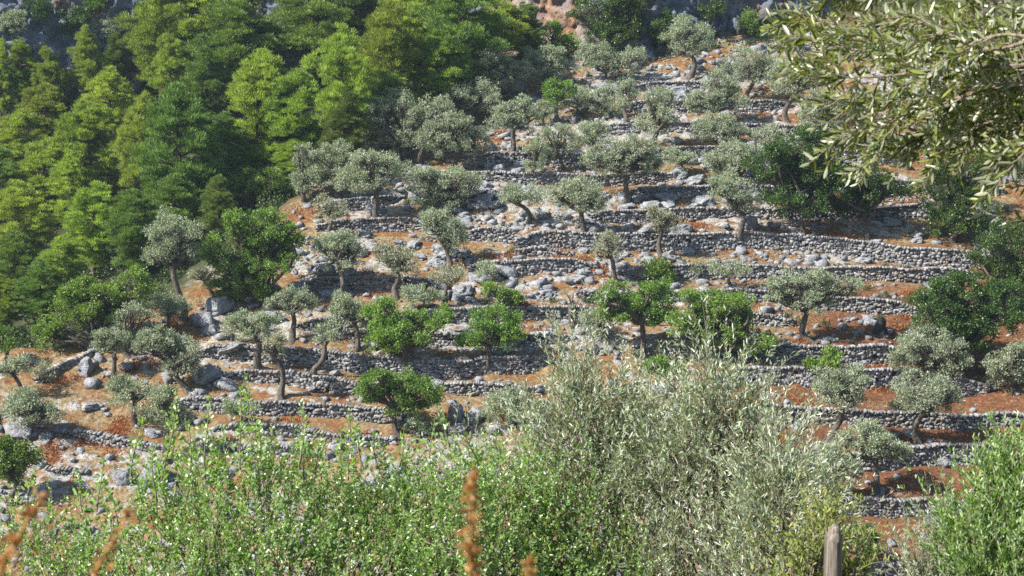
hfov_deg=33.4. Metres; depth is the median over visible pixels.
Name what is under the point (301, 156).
olive tree
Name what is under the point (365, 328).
olive tree
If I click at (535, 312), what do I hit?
dry stone wall
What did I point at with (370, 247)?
boulder
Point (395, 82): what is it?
pine tree
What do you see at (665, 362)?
leafy shrub
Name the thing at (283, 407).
dry stone wall
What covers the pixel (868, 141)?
grey shrub
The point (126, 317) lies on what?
olive tree
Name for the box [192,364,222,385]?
boulder
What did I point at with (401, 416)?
dry stone wall
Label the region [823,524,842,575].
wooden post
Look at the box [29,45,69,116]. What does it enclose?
pine tree
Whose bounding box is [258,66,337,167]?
pine tree
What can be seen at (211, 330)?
boulder
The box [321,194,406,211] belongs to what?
dry stone wall
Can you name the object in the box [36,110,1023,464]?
dry bracken
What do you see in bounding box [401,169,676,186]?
dry stone wall
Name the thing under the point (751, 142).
boulder
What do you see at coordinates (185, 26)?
pine tree
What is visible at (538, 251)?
dry stone wall
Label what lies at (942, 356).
olive tree
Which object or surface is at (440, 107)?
olive tree
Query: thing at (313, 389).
boulder
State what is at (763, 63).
olive tree
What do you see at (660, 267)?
leafy shrub
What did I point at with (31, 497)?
boulder
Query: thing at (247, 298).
boulder
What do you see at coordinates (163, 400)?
olive tree
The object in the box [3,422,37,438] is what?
boulder
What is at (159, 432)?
boulder
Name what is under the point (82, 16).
cliff shrub
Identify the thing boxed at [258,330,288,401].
olive tree
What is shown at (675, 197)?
boulder
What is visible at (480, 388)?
dry stone wall
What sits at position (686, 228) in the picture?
boulder
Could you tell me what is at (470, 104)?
olive tree
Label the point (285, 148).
pine tree
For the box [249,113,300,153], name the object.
pine tree
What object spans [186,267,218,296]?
olive tree
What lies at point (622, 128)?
dry stone wall
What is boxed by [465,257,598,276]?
dry stone wall
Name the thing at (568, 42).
broadleaf tree
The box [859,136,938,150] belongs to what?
dry stone wall
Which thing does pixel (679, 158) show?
olive tree
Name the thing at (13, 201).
pine tree
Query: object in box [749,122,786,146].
olive tree
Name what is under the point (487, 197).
boulder
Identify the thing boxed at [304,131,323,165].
pine tree
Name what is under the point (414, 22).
pine tree
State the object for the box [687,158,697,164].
boulder
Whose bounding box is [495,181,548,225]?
olive tree
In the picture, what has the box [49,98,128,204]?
pine tree
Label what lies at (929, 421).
dry stone wall
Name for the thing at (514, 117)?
olive tree
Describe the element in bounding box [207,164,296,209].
broadleaf tree
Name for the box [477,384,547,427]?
grey shrub
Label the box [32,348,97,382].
dry stone wall
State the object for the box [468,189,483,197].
boulder
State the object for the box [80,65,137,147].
pine tree
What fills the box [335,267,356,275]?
boulder
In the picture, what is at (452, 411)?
boulder
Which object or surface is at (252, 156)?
pine tree
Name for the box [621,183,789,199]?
dry stone wall
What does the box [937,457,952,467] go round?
boulder
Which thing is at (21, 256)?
pine tree
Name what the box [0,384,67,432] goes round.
olive tree
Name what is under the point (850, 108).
dry stone wall
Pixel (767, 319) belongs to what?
dry stone wall
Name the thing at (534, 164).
olive tree
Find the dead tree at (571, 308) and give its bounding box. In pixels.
[567,291,578,328]
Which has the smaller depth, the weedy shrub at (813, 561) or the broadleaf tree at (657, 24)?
the weedy shrub at (813, 561)
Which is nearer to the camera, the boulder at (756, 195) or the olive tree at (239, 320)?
the olive tree at (239, 320)
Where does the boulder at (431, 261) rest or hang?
on the ground at (994, 400)
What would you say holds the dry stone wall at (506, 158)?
on the ground at (994, 400)
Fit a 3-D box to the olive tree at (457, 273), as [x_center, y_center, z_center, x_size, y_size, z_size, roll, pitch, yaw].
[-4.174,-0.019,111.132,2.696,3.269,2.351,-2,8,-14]
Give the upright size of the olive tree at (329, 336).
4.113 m
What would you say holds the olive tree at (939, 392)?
on the ground at (994, 400)
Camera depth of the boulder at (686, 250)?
118.76 m
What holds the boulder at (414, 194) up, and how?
on the ground at (994, 400)
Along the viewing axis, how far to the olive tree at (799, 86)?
133.26 m
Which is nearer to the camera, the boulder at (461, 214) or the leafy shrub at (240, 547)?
the leafy shrub at (240, 547)
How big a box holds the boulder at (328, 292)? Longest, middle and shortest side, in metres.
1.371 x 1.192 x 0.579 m
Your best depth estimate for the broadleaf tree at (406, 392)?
100.20 m
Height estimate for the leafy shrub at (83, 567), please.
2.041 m
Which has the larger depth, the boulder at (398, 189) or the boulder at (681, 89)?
the boulder at (681, 89)
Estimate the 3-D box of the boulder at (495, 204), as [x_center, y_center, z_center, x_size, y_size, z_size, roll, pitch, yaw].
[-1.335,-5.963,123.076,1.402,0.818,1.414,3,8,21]
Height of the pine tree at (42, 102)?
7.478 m
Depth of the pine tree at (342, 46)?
128.46 m
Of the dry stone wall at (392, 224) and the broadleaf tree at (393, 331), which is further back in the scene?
the dry stone wall at (392, 224)
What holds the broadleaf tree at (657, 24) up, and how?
on the ground at (994, 400)
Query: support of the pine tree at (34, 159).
on the ground at (994, 400)
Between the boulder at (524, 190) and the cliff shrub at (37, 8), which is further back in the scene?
the cliff shrub at (37, 8)
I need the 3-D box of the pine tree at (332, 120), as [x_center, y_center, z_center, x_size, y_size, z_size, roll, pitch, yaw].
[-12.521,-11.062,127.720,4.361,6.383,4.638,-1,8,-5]
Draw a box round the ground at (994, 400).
[0,0,1023,575]
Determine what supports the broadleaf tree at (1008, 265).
on the ground at (994, 400)
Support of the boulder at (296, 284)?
on the ground at (994, 400)
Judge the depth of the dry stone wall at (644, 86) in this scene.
139.38 m
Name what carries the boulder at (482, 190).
on the ground at (994, 400)
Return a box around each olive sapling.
[417,268,703,575]
[550,291,863,575]
[654,349,899,575]
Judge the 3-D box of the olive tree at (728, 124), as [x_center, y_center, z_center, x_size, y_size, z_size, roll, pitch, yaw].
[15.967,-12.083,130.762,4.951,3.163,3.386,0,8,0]
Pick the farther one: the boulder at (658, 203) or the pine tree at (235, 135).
the pine tree at (235, 135)
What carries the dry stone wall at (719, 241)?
on the ground at (994, 400)
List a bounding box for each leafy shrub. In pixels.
[0,440,260,575]
[108,372,422,575]
[264,403,561,575]
[416,410,712,575]
[641,254,677,281]
[641,353,685,376]
[736,4,759,38]
[801,344,844,374]
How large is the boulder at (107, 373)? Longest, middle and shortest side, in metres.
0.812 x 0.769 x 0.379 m
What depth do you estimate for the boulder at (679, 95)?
137.02 m
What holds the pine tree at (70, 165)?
on the ground at (994, 400)
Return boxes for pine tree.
[0,38,13,120]
[0,108,41,176]
[0,146,25,224]
[0,178,58,276]
[0,228,42,320]
[0,273,24,341]
[2,37,40,110]
[9,135,64,214]
[9,257,64,327]
[14,81,68,140]
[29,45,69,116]
[33,234,88,313]
[44,153,93,238]
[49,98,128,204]
[53,125,97,177]
[61,180,126,276]
[67,24,106,105]
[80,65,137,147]
[100,187,159,277]
[101,31,133,90]
[109,90,175,213]
[110,0,201,101]
[125,81,230,217]
[141,173,207,246]
[146,32,188,103]
[159,44,233,154]
[166,0,266,102]
[176,0,284,118]
[198,173,237,243]
[202,109,252,187]
[224,45,290,180]
[235,142,261,170]
[248,0,289,28]
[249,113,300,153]
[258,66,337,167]
[266,0,360,89]
[268,138,308,185]
[299,21,378,147]
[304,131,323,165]
[316,99,372,164]
[317,0,382,71]
[330,35,392,138]
[355,0,431,110]
[365,70,424,144]
[366,0,467,76]
[397,0,512,82]
[403,28,473,121]
[467,0,532,68]
[510,1,549,66]
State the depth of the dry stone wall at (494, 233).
119.56 m
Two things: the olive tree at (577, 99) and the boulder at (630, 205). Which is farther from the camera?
the olive tree at (577, 99)
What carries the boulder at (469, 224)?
on the ground at (994, 400)
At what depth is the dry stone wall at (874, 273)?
115.82 m
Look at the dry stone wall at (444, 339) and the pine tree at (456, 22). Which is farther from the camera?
the pine tree at (456, 22)
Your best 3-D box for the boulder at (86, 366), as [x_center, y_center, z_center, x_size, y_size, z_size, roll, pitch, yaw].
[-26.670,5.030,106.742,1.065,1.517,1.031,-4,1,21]
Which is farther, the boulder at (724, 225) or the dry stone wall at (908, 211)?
the dry stone wall at (908, 211)
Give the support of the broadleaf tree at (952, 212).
on the ground at (994, 400)
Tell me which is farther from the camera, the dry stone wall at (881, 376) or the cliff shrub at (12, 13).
the cliff shrub at (12, 13)
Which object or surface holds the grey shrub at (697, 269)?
on the ground at (994, 400)
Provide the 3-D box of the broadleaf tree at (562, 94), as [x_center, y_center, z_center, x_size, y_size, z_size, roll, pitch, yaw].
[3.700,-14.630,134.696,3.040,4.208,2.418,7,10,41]
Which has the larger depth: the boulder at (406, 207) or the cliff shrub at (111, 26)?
the cliff shrub at (111, 26)
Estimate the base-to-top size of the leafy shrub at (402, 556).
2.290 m
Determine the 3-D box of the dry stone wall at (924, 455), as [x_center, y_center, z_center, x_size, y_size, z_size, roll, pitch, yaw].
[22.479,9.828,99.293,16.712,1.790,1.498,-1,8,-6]
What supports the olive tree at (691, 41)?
on the ground at (994, 400)
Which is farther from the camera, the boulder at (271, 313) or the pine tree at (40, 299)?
the pine tree at (40, 299)
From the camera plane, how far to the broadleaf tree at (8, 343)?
106.39 m
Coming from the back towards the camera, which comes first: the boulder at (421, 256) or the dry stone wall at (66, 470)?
the boulder at (421, 256)
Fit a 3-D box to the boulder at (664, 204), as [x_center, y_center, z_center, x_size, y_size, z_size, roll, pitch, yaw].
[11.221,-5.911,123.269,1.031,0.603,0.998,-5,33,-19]
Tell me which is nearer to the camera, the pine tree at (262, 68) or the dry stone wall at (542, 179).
the dry stone wall at (542, 179)
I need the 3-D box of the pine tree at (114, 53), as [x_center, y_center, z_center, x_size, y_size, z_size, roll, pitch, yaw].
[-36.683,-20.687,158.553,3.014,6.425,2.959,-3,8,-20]
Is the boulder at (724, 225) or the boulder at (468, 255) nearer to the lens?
the boulder at (468, 255)
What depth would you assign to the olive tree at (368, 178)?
120.78 m
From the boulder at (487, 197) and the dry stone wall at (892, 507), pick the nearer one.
the dry stone wall at (892, 507)
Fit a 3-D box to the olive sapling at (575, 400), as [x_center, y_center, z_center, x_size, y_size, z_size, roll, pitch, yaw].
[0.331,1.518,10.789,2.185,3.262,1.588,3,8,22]
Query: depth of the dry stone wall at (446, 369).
106.78 m
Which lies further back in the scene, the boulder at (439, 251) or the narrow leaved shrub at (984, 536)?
the boulder at (439, 251)
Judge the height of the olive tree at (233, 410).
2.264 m
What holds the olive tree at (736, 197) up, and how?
on the ground at (994, 400)
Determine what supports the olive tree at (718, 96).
on the ground at (994, 400)
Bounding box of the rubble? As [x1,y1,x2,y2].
[0,26,1023,575]
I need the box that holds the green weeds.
[294,92,1010,375]
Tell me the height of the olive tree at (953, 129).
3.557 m
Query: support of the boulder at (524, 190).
on the ground at (994, 400)
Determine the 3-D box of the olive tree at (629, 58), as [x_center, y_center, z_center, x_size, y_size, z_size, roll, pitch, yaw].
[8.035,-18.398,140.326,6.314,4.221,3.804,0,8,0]
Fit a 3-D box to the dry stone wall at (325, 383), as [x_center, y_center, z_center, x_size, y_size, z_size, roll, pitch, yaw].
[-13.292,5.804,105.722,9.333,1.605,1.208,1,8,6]
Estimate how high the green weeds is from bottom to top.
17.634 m
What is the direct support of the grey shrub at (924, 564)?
on the ground at (994, 400)
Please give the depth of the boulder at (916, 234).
119.82 m
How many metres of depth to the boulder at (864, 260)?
117.26 m
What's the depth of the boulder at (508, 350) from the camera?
107.47 m
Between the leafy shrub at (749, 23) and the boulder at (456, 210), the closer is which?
the boulder at (456, 210)
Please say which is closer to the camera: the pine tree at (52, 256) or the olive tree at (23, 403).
the olive tree at (23, 403)
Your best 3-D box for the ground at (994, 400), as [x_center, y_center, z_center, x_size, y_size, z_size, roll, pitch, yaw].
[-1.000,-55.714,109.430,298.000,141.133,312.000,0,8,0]
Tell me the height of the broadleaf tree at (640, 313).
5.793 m
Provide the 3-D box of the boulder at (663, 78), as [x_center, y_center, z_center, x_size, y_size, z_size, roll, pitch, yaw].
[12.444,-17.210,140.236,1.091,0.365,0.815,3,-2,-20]
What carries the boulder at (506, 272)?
on the ground at (994, 400)
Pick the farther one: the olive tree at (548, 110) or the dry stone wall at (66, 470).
the olive tree at (548, 110)
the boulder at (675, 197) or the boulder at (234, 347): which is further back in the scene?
the boulder at (675, 197)
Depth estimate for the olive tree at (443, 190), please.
121.95 m
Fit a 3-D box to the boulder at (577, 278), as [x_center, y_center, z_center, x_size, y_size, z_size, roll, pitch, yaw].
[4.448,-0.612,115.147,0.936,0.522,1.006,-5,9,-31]
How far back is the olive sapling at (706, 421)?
10.18 m
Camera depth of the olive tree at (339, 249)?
113.24 m
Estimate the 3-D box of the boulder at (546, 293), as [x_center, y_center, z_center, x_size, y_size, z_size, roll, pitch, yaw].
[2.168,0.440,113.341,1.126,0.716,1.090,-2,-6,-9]
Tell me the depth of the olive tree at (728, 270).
113.50 m
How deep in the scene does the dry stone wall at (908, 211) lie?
122.62 m
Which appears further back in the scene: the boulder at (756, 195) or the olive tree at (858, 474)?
the boulder at (756, 195)
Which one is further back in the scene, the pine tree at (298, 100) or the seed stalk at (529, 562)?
the pine tree at (298, 100)
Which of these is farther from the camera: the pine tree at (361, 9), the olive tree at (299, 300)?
the pine tree at (361, 9)
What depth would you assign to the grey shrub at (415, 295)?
110.64 m
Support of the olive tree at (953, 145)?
on the ground at (994, 400)
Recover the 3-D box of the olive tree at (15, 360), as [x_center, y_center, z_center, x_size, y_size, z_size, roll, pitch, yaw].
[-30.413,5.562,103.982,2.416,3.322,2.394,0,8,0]
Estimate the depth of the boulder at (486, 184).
125.47 m
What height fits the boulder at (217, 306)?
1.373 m
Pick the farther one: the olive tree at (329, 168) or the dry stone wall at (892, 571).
the olive tree at (329, 168)
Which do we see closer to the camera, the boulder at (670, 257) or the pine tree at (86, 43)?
the boulder at (670, 257)
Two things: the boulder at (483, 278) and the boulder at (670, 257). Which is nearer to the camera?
the boulder at (483, 278)
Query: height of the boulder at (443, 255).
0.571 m
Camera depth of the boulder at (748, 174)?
127.70 m
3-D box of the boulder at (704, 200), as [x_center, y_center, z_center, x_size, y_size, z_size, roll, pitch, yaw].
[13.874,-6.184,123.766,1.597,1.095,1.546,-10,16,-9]
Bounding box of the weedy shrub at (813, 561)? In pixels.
[712,469,890,575]
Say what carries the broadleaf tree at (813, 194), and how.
on the ground at (994, 400)
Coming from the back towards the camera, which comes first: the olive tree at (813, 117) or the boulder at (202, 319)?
the olive tree at (813, 117)
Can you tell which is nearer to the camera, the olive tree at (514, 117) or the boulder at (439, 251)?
the boulder at (439, 251)
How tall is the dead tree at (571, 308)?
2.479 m
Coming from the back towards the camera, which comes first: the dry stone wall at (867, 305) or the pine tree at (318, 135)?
the pine tree at (318, 135)
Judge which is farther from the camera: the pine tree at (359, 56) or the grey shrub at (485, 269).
the pine tree at (359, 56)
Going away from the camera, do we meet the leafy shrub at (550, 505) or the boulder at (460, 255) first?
the leafy shrub at (550, 505)
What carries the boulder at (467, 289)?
on the ground at (994, 400)
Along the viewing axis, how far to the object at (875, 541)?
90.57 m
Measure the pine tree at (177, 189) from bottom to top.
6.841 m
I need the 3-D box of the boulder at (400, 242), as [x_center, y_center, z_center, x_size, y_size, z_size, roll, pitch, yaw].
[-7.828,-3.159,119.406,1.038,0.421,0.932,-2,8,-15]
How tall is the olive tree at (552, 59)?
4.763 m
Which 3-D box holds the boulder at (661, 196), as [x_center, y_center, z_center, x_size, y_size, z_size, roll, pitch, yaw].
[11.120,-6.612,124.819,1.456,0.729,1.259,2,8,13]
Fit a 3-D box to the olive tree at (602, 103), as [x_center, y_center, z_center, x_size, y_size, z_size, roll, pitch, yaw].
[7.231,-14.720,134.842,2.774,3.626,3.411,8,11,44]
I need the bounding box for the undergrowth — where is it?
[0,16,1022,348]
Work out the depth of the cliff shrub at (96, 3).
159.11 m
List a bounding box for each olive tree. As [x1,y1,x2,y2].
[0,351,32,389]
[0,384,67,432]
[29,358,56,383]
[88,325,134,376]
[102,300,160,358]
[104,371,160,428]
[128,383,195,463]
[131,323,205,395]
[140,204,205,321]
[140,291,192,331]
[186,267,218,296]
[217,313,235,341]
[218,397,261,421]
[222,307,284,369]
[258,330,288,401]
[262,283,322,344]
[288,142,324,202]
[291,138,359,198]
[308,228,368,297]
[310,192,349,234]
[310,318,343,374]
[325,288,372,351]
[334,148,410,222]
[356,311,376,333]
[360,84,417,160]
[367,239,421,300]
[390,91,454,163]
[401,163,486,214]
[412,109,493,168]
[416,205,469,271]
[426,263,466,305]
[441,75,501,126]
[460,45,535,107]
[484,93,544,151]
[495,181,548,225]
[522,43,571,94]
[522,136,548,171]
[530,99,559,128]
[533,122,579,170]
[539,172,608,244]
[558,84,597,114]
[572,38,647,81]
[574,119,611,151]
[575,307,615,340]
[577,131,664,205]
[582,79,622,116]
[589,228,625,282]
[614,76,642,122]
[631,85,680,146]
[645,202,685,260]
[658,13,716,79]
[660,143,698,170]
[681,67,751,120]
[689,110,752,142]
[700,136,767,180]
[705,168,763,243]
[707,257,754,287]
[719,42,778,99]
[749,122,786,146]
[759,0,1023,232]
[760,267,864,344]
[765,50,841,122]
[791,88,848,146]
[804,439,866,494]
[806,363,872,443]
[833,416,915,495]
[885,320,974,385]
[886,365,965,444]
[930,115,965,145]
[951,132,1007,162]
[978,338,1023,393]
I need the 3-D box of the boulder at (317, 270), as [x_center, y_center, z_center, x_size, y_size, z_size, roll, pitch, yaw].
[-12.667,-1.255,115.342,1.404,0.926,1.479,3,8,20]
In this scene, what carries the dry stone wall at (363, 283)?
on the ground at (994, 400)
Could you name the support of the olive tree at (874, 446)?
on the ground at (994, 400)
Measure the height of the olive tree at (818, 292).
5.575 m
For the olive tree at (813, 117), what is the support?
on the ground at (994, 400)
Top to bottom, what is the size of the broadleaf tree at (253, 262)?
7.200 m
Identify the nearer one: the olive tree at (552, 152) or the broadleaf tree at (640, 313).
the broadleaf tree at (640, 313)
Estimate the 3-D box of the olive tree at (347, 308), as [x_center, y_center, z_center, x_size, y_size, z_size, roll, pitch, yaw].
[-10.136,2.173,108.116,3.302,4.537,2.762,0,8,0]
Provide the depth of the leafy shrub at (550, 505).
10.03 m
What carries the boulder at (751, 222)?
on the ground at (994, 400)
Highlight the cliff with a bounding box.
[0,0,837,113]
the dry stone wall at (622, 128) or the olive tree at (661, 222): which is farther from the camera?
the dry stone wall at (622, 128)
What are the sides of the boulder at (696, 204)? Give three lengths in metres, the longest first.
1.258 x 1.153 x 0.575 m
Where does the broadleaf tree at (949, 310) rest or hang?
on the ground at (994, 400)
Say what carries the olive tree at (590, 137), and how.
on the ground at (994, 400)
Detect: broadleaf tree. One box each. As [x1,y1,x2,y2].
[0,324,17,368]
[0,434,47,506]
[28,264,160,351]
[196,206,308,305]
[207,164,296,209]
[351,365,446,438]
[360,295,455,377]
[452,301,527,374]
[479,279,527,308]
[538,19,582,51]
[540,76,578,122]
[565,0,653,52]
[588,275,677,359]
[648,7,688,54]
[664,286,778,368]
[740,122,857,234]
[832,162,914,239]
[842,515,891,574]
[902,267,1023,372]
[907,150,1003,243]
[960,216,1023,309]
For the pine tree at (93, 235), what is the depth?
127.81 m
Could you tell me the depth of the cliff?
157.25 m
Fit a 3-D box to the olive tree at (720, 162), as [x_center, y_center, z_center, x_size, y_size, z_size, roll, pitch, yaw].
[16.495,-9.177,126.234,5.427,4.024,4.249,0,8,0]
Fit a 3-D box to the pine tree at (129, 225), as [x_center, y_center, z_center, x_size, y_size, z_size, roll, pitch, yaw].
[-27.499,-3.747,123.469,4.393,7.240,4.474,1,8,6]
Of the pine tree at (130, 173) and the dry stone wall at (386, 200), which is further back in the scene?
the pine tree at (130, 173)
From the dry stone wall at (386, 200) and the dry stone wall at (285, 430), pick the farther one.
the dry stone wall at (386, 200)
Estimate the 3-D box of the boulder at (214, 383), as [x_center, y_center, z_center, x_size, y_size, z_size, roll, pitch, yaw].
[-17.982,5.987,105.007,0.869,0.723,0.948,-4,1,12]
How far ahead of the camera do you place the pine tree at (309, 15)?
153.71 m
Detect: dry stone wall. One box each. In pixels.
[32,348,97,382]
[44,465,89,476]
[62,428,162,452]
[175,395,405,422]
[193,343,553,380]
[201,443,320,458]
[216,421,397,448]
[223,368,357,394]
[296,304,601,331]
[301,275,435,292]
[315,216,432,232]
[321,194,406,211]
[335,329,570,348]
[366,410,411,421]
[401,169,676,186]
[439,381,541,396]
[461,226,527,245]
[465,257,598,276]
[474,145,896,168]
[513,230,985,268]
[513,245,571,256]
[575,287,916,315]
[587,203,937,223]
[601,121,832,137]
[619,98,792,114]
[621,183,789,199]
[622,263,979,283]
[628,80,712,92]
[632,338,909,365]
[685,311,795,327]
[710,365,990,397]
[743,402,1023,431]
[760,439,1015,471]
[806,100,879,112]
[826,495,970,518]
[846,178,1006,195]
[856,559,934,575]
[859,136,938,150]
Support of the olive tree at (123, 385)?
on the ground at (994, 400)
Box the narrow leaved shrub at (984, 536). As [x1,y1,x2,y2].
[889,406,1023,575]
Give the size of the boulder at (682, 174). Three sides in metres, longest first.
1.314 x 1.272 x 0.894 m
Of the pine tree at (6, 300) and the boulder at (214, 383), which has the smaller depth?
the boulder at (214, 383)
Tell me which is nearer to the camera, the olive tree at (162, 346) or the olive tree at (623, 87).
the olive tree at (162, 346)
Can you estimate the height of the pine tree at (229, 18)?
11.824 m
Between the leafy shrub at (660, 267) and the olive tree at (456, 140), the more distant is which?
the olive tree at (456, 140)
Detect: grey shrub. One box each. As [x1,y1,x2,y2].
[399,281,447,309]
[402,412,436,438]
[471,258,498,278]
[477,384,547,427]
[687,259,705,275]
[863,462,958,575]
[866,135,897,151]
[976,185,1005,216]
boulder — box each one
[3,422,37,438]
[17,488,49,503]
[77,356,94,377]
[81,402,103,411]
[103,371,111,376]
[112,467,133,485]
[138,456,165,486]
[144,428,159,438]
[155,430,162,436]
[189,311,214,328]
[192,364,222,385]
[201,324,219,335]
[203,296,235,316]
[213,380,221,389]
[218,342,245,352]
[242,294,252,302]
[260,311,282,320]
[286,280,308,292]
[308,386,316,391]
[311,263,335,275]
[319,289,333,296]
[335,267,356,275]
[368,245,379,252]
[393,187,404,191]
[393,240,406,244]
[395,182,403,186]
[401,205,411,210]
[406,239,420,245]
[408,192,429,204]
[413,253,426,259]
[425,258,446,266]
[427,255,440,261]
[431,262,445,269]
[431,378,442,387]
[434,244,457,255]
[437,252,451,258]
[438,283,445,290]
[438,290,453,300]
[446,423,467,433]
[448,400,463,421]
[450,206,465,213]
[452,284,472,294]
[454,212,468,217]
[454,328,468,331]
[457,253,466,257]
[458,220,474,229]
[461,252,471,257]
[465,407,485,424]
[467,203,483,210]
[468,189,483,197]
[469,186,486,196]
[473,194,493,202]
[473,273,491,282]
[482,180,493,187]
[487,189,503,198]
[487,200,504,208]
[493,263,517,278]
[500,346,514,352]
[522,185,535,193]
[538,289,552,297]
[562,213,571,219]
[572,274,585,282]
[576,269,596,275]
[577,219,596,223]
[578,247,588,253]
[591,83,618,92]
[607,264,629,273]
[615,191,630,202]
[618,251,630,256]
[621,203,636,207]
[633,194,648,200]
[637,222,659,235]
[642,201,660,208]
[654,193,672,200]
[657,76,669,79]
[659,91,683,98]
[661,201,674,208]
[662,254,678,261]
[666,224,692,237]
[667,195,677,200]
[670,86,687,92]
[670,166,687,178]
[673,139,682,143]
[681,246,695,255]
[684,174,704,184]
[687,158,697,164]
[688,203,702,206]
[691,195,714,207]
[700,162,716,170]
[718,222,730,228]
[742,171,753,176]
[744,215,757,229]
[746,140,756,145]
[750,192,762,199]
[852,257,871,263]
[884,217,901,225]
[910,231,923,237]
[911,237,922,243]
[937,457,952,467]
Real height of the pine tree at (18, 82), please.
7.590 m
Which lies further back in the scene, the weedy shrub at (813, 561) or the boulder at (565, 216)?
the boulder at (565, 216)
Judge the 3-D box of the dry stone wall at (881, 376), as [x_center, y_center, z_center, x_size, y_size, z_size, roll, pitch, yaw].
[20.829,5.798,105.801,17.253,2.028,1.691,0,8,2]
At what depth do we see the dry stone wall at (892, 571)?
90.78 m
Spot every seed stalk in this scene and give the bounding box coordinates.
[0,486,46,575]
[89,506,136,575]
[455,465,485,575]
[518,552,540,575]
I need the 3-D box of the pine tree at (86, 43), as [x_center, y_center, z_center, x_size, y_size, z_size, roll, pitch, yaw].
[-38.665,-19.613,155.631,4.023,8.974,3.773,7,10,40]
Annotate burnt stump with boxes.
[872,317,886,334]
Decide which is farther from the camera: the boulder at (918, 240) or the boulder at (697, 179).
the boulder at (697, 179)
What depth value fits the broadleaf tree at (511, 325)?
106.32 m
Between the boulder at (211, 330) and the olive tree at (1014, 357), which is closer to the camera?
the olive tree at (1014, 357)
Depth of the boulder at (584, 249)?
118.65 m
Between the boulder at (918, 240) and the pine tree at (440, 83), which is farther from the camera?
the pine tree at (440, 83)
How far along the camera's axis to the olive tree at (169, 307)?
109.91 m
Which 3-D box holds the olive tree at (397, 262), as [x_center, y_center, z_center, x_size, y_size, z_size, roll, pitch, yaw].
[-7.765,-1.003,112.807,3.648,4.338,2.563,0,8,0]
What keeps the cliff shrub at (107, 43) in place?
on the cliff
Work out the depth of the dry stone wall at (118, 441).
100.60 m
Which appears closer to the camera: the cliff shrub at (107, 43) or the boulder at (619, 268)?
the boulder at (619, 268)
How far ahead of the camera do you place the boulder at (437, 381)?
105.16 m
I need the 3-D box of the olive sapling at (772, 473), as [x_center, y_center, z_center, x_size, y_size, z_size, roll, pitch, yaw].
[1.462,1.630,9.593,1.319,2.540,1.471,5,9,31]
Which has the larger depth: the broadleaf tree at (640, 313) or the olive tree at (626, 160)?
the olive tree at (626, 160)
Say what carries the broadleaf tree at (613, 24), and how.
on the ground at (994, 400)
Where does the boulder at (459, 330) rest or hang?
on the ground at (994, 400)
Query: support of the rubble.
on the ground at (994, 400)
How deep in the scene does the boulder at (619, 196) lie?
123.95 m
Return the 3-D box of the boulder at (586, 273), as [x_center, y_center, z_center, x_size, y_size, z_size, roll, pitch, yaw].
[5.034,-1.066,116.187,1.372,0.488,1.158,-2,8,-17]
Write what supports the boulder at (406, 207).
on the ground at (994, 400)
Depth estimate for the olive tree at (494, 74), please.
137.28 m
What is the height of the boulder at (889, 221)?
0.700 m
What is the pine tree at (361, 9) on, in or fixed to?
on the ground at (994, 400)
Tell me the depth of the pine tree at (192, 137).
129.35 m
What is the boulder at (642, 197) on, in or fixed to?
on the ground at (994, 400)
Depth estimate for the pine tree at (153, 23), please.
155.31 m
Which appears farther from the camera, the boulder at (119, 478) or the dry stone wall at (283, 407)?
the dry stone wall at (283, 407)
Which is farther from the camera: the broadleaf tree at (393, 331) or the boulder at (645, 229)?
the boulder at (645, 229)
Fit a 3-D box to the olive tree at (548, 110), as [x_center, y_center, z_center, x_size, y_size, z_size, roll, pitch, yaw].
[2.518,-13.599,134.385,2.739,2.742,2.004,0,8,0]
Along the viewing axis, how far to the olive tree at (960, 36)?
5.19 m
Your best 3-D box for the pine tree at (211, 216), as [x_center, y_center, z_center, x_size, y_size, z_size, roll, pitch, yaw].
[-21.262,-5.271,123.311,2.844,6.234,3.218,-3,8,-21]
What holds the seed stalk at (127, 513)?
on the ground at (994, 400)
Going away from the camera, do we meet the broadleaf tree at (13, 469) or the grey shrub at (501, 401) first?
the broadleaf tree at (13, 469)
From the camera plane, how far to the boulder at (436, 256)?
117.10 m
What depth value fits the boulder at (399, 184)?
126.36 m
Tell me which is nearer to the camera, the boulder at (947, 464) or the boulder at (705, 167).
the boulder at (947, 464)
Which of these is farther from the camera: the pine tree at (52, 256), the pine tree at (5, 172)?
the pine tree at (5, 172)
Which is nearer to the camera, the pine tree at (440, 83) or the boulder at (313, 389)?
the boulder at (313, 389)
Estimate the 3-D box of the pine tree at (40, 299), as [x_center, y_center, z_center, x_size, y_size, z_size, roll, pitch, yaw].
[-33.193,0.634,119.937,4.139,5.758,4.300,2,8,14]
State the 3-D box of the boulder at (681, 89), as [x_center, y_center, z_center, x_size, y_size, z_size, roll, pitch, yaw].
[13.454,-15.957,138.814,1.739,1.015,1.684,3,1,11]
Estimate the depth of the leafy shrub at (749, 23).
146.98 m
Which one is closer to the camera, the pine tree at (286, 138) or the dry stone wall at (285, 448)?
the dry stone wall at (285, 448)
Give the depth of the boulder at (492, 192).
123.61 m
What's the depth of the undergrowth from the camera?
128.59 m
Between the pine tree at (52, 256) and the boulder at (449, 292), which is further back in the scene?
the pine tree at (52, 256)
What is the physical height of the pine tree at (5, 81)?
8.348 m
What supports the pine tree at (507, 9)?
on the ground at (994, 400)
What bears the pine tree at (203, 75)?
on the ground at (994, 400)
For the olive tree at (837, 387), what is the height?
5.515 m
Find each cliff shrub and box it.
[0,8,27,40]
[18,0,56,27]
[57,3,92,40]
[83,0,107,18]
[89,17,119,43]
[99,33,122,53]
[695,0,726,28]

